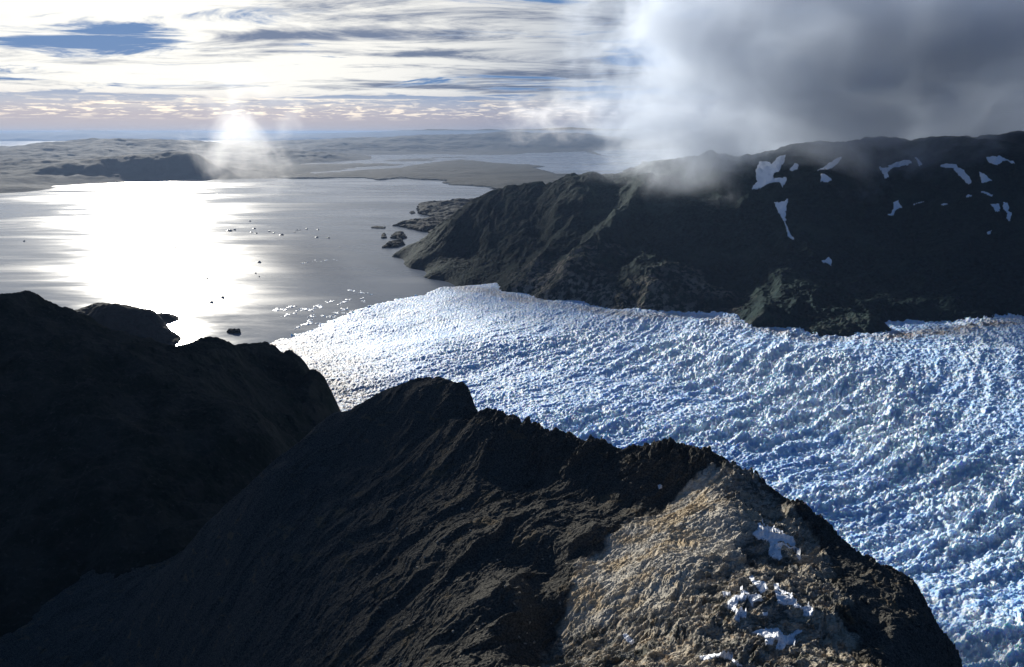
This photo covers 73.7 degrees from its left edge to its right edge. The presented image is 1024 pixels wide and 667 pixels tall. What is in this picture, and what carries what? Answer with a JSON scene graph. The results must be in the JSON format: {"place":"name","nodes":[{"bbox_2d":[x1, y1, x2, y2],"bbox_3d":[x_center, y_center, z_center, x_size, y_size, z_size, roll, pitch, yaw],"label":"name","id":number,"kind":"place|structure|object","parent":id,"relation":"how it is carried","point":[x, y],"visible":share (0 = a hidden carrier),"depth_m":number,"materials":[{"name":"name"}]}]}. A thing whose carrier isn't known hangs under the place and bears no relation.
{"place":"outdoors","nodes":[
{"label":"outdoors","id":0,"kind":"place"},
{"bbox_2d":[75,302,181,344],"bbox_3d":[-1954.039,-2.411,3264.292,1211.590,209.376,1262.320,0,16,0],"label":"wooded point hill","id":1,"kind":"structure","parent":0,"point":[137,321],"depth_m":3354.64,"materials":[{"name":"black stone"}]},
{"bbox_2d":[0,290,340,636],"bbox_3d":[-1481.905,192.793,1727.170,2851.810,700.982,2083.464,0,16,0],"label":"headland","id":2,"kind":"structure","parent":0,"point":[122,452],"depth_m":1208.91,"materials":[{"name":"black stone"}]},
{"bbox_2d":[0,138,370,192],"bbox_3d":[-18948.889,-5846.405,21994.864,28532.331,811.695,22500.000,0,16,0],"label":"hills","id":3,"kind":"structure","parent":0,"point":[36,166],"depth_m":15955.85,"materials":[{"name":"grey stone"}]},
{"bbox_2d":[392,215,449,232],"bbox_3d":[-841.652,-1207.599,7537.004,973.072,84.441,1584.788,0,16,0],"label":"rocky spit","id":4,"kind":"structure","parent":0,"point":[429,224],"depth_m":7518.64,"materials":[{"name":"grey stone"}]},
{"bbox_2d":[0,141,845,345],"bbox_3d":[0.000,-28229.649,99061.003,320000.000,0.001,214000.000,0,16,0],"label":"water","id":5,"kind":"structure","parent":0,"point":[82,245],"depth_m":6547.12,"materials":[{"name":"grey liquid"}]},
{"bbox_2d":[227,328,240,333],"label":"islet","id":6,"kind":"object","parent":5,"relation":"in","point":[234,331],"visible":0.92,"depth_m":3533.73,"materials":[{"name":"black stone"}]},
{"bbox_2d":[382,239,404,247],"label":"islet","id":7,"kind":"object","parent":5,"relation":"in","point":[395,243],"visible":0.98,"depth_m":6218.79,"materials":[{"name":"grey stone"}]},
{"bbox_2d":[390,231,406,238],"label":"islet","id":8,"kind":"object","parent":5,"relation":"in","point":[398,235],"visible":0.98,"depth_m":6689.72,"materials":[{"name":"grey stone"}]},
{"bbox_2d":[278,160,601,188],"bbox_3d":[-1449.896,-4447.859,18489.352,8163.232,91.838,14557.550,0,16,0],"label":"isthmus land","id":9,"kind":"structure","parent":0,"point":[478,173],"depth_m":16072.55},
{"bbox_2d":[416,198,473,215],"bbox_3d":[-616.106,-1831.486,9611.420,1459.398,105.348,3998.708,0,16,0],"label":"peninsula land","id":10,"kind":"structure","parent":0,"point":[440,208],"depth_m":9040.20,"materials":[{"name":"grey stone"}]},
{"bbox_2d":[218,131,696,171],"bbox_3d":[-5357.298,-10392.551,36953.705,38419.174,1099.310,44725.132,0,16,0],"label":"distant hills","id":11,"kind":"structure","parent":0,"point":[506,143],"depth_m":37239.94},
{"bbox_2d":[0,377,962,666],"bbox_3d":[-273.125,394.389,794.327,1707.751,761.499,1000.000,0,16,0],"label":"ridge terrain","id":12,"kind":"structure","parent":0,"point":[302,553],"depth_m":486.36,"materials":[{"name":"brown stone"}]},
{"bbox_2d":[623,633,634,644],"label":"snow patch","id":13,"kind":"object","parent":12,"relation":"on","point":[628,639],"visible":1,"depth_m":355.20,"materials":[{"name":"white snow"}]},
{"bbox_2d":[699,650,741,666],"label":"snow patch","id":14,"kind":"object","parent":12,"relation":"on","point":[727,655],"visible":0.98,"depth_m":316.41,"materials":[{"name":"white snow"}]},
{"bbox_2d":[722,591,730,596],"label":"snow patch","id":15,"kind":"object","parent":12,"relation":"on","point":[724,593],"visible":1,"depth_m":357.77,"materials":[{"name":"white snow"}]},
{"bbox_2d":[727,586,763,621],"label":"snow patch","id":16,"kind":"object","parent":12,"relation":"on","point":[736,599],"visible":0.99,"depth_m":347.73,"materials":[{"name":"white snow"}]},
{"bbox_2d":[749,575,767,593],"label":"snow patch","id":17,"kind":"object","parent":12,"relation":"on","point":[761,586],"visible":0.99,"depth_m":362.51,"materials":[{"name":"white snow"}]},
{"bbox_2d":[752,518,800,560],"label":"snow patch","id":18,"kind":"object","parent":12,"relation":"on","point":[759,533],"visible":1,"depth_m":420.15,"materials":[{"name":"white snow"}]},
{"bbox_2d":[752,627,801,649],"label":"snow patch","id":19,"kind":"object","parent":12,"relation":"on","point":[782,639],"visible":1,"depth_m":329.30,"materials":[{"name":"white snow"}]},
{"bbox_2d":[774,583,812,616],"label":"snow patch","id":20,"kind":"object","parent":12,"relation":"on","point":[791,600],"visible":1,"depth_m":348.30,"materials":[{"name":"white snow"}]},
{"bbox_2d":[0,127,1010,140],"bbox_3d":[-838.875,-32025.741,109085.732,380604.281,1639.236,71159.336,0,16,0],"label":"horizon hills","id":21,"kind":"structure","parent":0,"point":[822,135],"depth_m":87657.45,"materials":[{"name":"grey"}]},
{"bbox_2d":[0,0,1023,132],"label":"sky","id":22,"kind":"structure","parent":0,"point":[262,66],"materials":[{"name":"white"}]},
{"bbox_2d":[513,164,541,167],"bbox_3d":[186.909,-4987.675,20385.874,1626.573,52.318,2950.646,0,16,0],"label":"water","id":23,"kind":"structure","parent":0,"point":[529,165],"depth_m":20791.62,"materials":[{"name":"grey liquid"}]},
{"bbox_2d":[585,150,609,156],"bbox_3d":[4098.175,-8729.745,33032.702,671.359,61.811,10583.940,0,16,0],"label":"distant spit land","id":24,"kind":"structure","parent":0,"point":[590,151],"depth_m":33682.94,"materials":[{"name":"grey"}]},
{"bbox_2d":[269,283,1023,666],"bbox_3d":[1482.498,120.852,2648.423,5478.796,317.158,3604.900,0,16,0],"label":"glacier","id":25,"kind":"object","parent":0,"point":[899,445],"visible":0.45,"depth_m":2220.81,"materials":[{"name":"white ice"}]},
{"bbox_2d":[392,131,1023,336],"bbox_3d":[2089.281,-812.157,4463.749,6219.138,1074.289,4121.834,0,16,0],"label":"mountain","id":26,"kind":"structure","parent":0,"point":[705,232],"depth_m":3962.62,"materials":[{"name":"grey stone"}]},
{"bbox_2d":[752,155,786,189],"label":"snow field","id":27,"kind":"structure","parent":26,"relation":"on","point":[765,171],"depth_m":4323.37,"materials":[{"name":"white snow"}]},
{"bbox_2d":[774,198,793,239],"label":"snow field","id":28,"kind":"structure","parent":26,"relation":"on","point":[781,207],"depth_m":4043.85,"materials":[{"name":"white snow"}]},
{"bbox_2d":[790,163,798,170],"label":"snow field","id":29,"kind":"structure","parent":26,"relation":"on","point":[794,167],"depth_m":4329.03,"materials":[{"name":"white snow"}]},
{"bbox_2d":[821,174,831,182],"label":"snow field","id":30,"kind":"structure","parent":26,"relation":"on","point":[825,178],"depth_m":4128.72,"materials":[{"name":"white snow"}]},
{"bbox_2d":[822,257,831,264],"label":"snow field","id":31,"kind":"structure","parent":26,"relation":"on","point":[828,260],"depth_m":3628.69,"materials":[{"name":"white snow"}]},
{"bbox_2d":[817,156,841,170],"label":"snow field","id":32,"kind":"structure","parent":26,"relation":"on","point":[833,163],"depth_m":4276.96,"materials":[{"name":"white snow"}]},
{"bbox_2d":[888,200,901,215],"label":"snow field","id":33,"kind":"structure","parent":26,"relation":"on","point":[897,205],"depth_m":3972.91,"materials":[{"name":"white snow"}]},
{"bbox_2d":[879,160,911,178],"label":"snow field","id":34,"kind":"structure","parent":26,"relation":"on","point":[885,170],"depth_m":4158.46,"materials":[{"name":"white snow"}]},
{"bbox_2d":[940,163,970,183],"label":"snow field","id":35,"kind":"structure","parent":26,"relation":"on","point":[962,174],"depth_m":4001.54,"materials":[{"name":"white snow"}]},
{"bbox_2d":[979,172,991,182],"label":"snow field","id":36,"kind":"structure","parent":26,"relation":"on","point":[984,177],"depth_m":3851.31,"materials":[{"name":"white snow"}]},
{"bbox_2d":[991,203,999,211],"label":"snow field","id":37,"kind":"structure","parent":26,"relation":"on","point":[996,207],"depth_m":3721.66,"materials":[{"name":"white snow"}]},
{"bbox_2d":[986,155,1014,164],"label":"snow field","id":38,"kind":"structure","parent":26,"relation":"on","point":[995,160],"depth_m":3930.01,"materials":[{"name":"white snow"}]},
{"bbox_2d":[1003,202,1011,220],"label":"snow field","id":39,"kind":"structure","parent":26,"relation":"on","point":[1006,208],"depth_m":3708.98,"materials":[{"name":"white snow"}]}
]}

